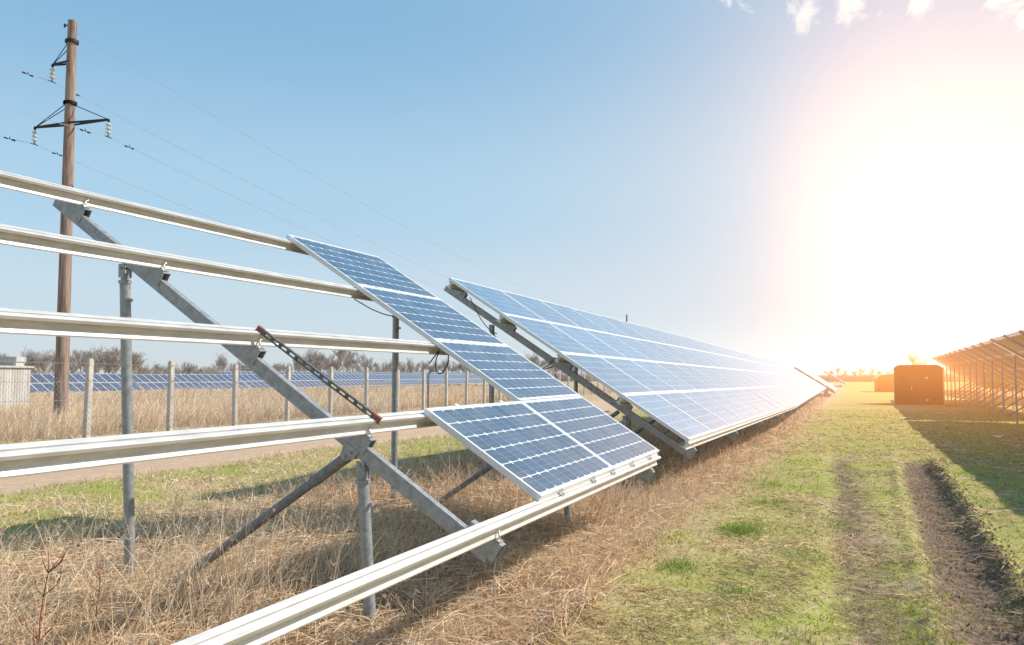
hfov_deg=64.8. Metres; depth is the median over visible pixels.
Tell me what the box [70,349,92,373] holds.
tree
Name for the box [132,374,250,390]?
solar array
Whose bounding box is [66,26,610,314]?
power line
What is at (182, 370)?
tree
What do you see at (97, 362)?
tree
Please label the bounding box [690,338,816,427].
solar array
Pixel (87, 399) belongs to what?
wire fence
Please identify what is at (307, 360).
tree
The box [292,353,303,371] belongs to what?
tree
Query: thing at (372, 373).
solar array
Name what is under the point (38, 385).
solar array
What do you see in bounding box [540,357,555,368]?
conduit
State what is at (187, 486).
verge grass
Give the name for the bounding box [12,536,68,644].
weed
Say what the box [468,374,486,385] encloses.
solar array
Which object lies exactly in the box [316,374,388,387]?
solar array
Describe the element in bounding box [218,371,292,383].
solar array
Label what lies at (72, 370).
tree
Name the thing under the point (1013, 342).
solar array
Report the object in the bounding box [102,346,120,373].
tree
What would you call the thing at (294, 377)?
solar array
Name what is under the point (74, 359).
tree
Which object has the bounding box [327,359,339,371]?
tree
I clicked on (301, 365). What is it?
tree
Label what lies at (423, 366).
tree
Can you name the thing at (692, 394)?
solar array
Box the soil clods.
[802,457,1023,644]
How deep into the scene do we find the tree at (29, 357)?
225.79 m
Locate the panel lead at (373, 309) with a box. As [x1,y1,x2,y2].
[354,298,394,316]
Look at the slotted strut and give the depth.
4.96 m
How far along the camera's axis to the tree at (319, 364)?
255.97 m
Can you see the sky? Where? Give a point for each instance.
(816, 186)
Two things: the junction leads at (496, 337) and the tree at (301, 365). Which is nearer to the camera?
the junction leads at (496, 337)
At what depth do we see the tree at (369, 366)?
287.36 m
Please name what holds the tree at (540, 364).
on the ground at (858, 399)
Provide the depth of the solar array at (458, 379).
143.71 m
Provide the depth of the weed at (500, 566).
5.34 m
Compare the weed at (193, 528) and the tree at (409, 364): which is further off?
the tree at (409, 364)
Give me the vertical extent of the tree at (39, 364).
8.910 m
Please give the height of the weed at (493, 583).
0.701 m
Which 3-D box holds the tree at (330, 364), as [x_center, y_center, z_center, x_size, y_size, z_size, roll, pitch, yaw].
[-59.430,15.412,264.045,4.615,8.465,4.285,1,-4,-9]
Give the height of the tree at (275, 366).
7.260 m
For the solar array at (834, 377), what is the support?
on the ground at (858, 399)
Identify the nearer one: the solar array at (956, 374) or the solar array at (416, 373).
the solar array at (956, 374)
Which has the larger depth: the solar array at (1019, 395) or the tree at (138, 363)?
the tree at (138, 363)
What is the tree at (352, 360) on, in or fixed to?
on the ground at (858, 399)
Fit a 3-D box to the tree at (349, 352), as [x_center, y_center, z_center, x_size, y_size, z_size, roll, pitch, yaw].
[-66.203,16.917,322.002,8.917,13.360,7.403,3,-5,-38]
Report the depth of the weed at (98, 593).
4.24 m
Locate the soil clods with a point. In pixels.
(997, 556)
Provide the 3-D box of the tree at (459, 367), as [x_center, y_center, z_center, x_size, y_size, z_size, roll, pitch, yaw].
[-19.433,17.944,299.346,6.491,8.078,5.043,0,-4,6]
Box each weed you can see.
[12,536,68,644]
[86,563,110,636]
[186,505,200,556]
[492,550,502,619]
[500,506,511,609]
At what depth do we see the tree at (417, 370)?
345.89 m
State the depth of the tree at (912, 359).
165.68 m
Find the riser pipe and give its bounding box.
[427,369,433,407]
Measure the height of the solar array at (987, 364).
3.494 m
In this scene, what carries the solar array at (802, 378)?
on the ground at (858, 399)
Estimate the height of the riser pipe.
2.356 m
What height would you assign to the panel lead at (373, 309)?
0.167 m
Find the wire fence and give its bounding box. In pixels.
[0,358,612,440]
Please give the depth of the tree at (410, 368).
286.84 m
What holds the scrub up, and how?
on the ground at (858, 399)
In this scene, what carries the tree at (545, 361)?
on the ground at (858, 399)
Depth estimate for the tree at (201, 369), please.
267.19 m
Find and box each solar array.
[0,170,660,644]
[30,374,142,393]
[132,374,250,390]
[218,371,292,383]
[238,374,327,389]
[293,372,351,387]
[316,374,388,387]
[351,372,391,386]
[376,374,437,387]
[400,372,437,385]
[426,374,477,386]
[444,277,795,488]
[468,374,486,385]
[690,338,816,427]
[759,357,825,405]
[794,366,836,396]
[823,371,845,385]
[932,340,1023,418]
[947,368,994,393]
[986,389,1023,399]
[990,330,1023,423]
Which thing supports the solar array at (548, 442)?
on the ground at (858, 399)
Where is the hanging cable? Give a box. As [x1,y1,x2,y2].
[429,348,448,373]
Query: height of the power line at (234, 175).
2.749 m
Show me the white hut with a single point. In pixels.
(17, 370)
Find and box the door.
[909,373,928,404]
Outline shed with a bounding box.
[874,373,893,391]
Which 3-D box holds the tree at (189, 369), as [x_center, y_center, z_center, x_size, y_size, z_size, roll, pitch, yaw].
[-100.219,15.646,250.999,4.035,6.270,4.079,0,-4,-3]
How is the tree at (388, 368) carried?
on the ground at (858, 399)
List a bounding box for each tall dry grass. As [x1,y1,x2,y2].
[0,384,612,441]
[0,394,844,644]
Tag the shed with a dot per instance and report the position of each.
(883, 382)
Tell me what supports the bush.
on the ground at (858, 399)
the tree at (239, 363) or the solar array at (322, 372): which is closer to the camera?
the solar array at (322, 372)
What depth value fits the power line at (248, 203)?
32.96 m
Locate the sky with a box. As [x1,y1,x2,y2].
[0,0,1023,374]
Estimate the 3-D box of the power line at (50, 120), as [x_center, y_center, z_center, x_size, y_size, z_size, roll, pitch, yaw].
[-23.060,-8.562,-7.026,0.014,2.452,70.001,-1,-4,16]
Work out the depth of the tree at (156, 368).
233.96 m
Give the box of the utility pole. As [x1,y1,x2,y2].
[31,19,111,422]
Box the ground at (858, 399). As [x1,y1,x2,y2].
[0,375,1023,644]
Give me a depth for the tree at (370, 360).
329.42 m
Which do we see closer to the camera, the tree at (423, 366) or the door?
the door
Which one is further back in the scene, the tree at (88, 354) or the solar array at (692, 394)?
the tree at (88, 354)
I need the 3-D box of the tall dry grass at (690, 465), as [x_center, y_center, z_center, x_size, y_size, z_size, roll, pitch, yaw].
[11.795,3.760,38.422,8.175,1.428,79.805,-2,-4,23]
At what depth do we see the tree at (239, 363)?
285.13 m
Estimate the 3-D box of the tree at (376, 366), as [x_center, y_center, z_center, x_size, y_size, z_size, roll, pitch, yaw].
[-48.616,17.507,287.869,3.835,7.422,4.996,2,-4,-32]
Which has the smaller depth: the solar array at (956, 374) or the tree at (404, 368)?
the solar array at (956, 374)
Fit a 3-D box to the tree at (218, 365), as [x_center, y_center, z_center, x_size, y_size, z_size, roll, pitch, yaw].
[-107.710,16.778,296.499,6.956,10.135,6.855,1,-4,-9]
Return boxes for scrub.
[31,363,966,385]
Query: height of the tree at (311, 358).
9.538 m
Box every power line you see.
[2,106,103,135]
[39,146,516,326]
[57,84,448,277]
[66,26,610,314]
[113,139,488,307]
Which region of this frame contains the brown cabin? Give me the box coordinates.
[893,365,944,405]
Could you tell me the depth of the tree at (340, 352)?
259.80 m
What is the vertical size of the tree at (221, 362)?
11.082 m
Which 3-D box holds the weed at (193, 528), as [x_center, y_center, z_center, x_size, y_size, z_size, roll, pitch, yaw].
[-2.385,1.653,6.103,0.090,0.577,0.157,-2,-4,23]
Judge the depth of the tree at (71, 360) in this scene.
196.10 m
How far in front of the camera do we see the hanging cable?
7.00 m
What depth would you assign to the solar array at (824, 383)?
76.72 m
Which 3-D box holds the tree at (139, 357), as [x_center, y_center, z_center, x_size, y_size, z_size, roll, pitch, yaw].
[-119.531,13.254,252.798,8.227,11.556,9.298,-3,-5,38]
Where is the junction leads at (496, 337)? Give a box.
[470,297,608,411]
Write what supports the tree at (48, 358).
on the ground at (858, 399)
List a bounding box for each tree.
[20,347,42,370]
[32,349,54,372]
[34,353,50,371]
[69,350,80,372]
[69,353,78,370]
[69,365,82,373]
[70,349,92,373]
[75,344,98,372]
[90,350,104,371]
[93,343,120,373]
[94,350,107,373]
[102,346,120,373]
[111,347,139,371]
[132,350,147,366]
[132,351,146,371]
[149,364,161,373]
[178,361,191,373]
[183,364,195,373]
[195,366,204,373]
[211,358,228,369]
[215,352,226,369]
[234,360,244,370]
[271,361,280,370]
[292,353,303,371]
[294,356,307,371]
[305,348,317,363]
[307,353,325,369]
[312,353,329,370]
[324,352,335,368]
[324,358,337,371]
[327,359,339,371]
[331,350,349,371]
[339,350,358,371]
[343,352,363,369]
[354,363,364,371]
[358,355,372,366]
[362,362,373,371]
[372,362,380,371]
[381,363,390,371]
[399,363,407,371]
[404,358,413,370]
[406,363,415,371]
[414,363,421,371]
[419,360,430,369]
[430,361,442,372]
[439,358,450,371]
[451,361,463,372]
[524,353,538,363]
[536,358,544,368]
[542,360,553,372]
[550,364,558,373]
[908,355,927,364]
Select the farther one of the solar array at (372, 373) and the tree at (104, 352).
the tree at (104, 352)
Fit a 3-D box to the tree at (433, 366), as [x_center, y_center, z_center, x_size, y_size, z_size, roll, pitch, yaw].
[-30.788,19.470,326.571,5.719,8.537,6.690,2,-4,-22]
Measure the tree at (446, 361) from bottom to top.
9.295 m
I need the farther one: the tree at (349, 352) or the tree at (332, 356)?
the tree at (332, 356)
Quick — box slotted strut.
[256,325,382,424]
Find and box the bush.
[615,415,680,477]
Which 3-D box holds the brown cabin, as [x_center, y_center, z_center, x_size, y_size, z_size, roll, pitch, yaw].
[26.029,4.091,51.700,2.800,2.692,4.735,-2,-4,26]
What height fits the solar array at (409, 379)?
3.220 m
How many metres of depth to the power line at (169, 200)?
32.72 m
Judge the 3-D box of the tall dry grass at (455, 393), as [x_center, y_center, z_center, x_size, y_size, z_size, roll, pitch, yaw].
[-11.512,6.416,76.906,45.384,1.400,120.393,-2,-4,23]
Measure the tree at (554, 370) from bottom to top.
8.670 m
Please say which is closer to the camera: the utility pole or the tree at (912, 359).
the utility pole
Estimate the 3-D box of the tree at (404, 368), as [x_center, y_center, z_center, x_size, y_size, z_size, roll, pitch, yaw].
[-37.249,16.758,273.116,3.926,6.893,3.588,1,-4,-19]
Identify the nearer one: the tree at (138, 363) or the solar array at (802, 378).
the solar array at (802, 378)
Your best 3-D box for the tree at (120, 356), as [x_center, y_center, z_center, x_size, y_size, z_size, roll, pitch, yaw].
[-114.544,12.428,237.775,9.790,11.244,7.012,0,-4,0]
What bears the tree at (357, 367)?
on the ground at (858, 399)
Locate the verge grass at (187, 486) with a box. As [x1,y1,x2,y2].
[0,393,654,571]
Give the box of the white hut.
[0,357,33,409]
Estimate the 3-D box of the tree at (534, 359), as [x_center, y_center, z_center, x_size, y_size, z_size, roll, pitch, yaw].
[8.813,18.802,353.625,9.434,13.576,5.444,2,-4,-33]

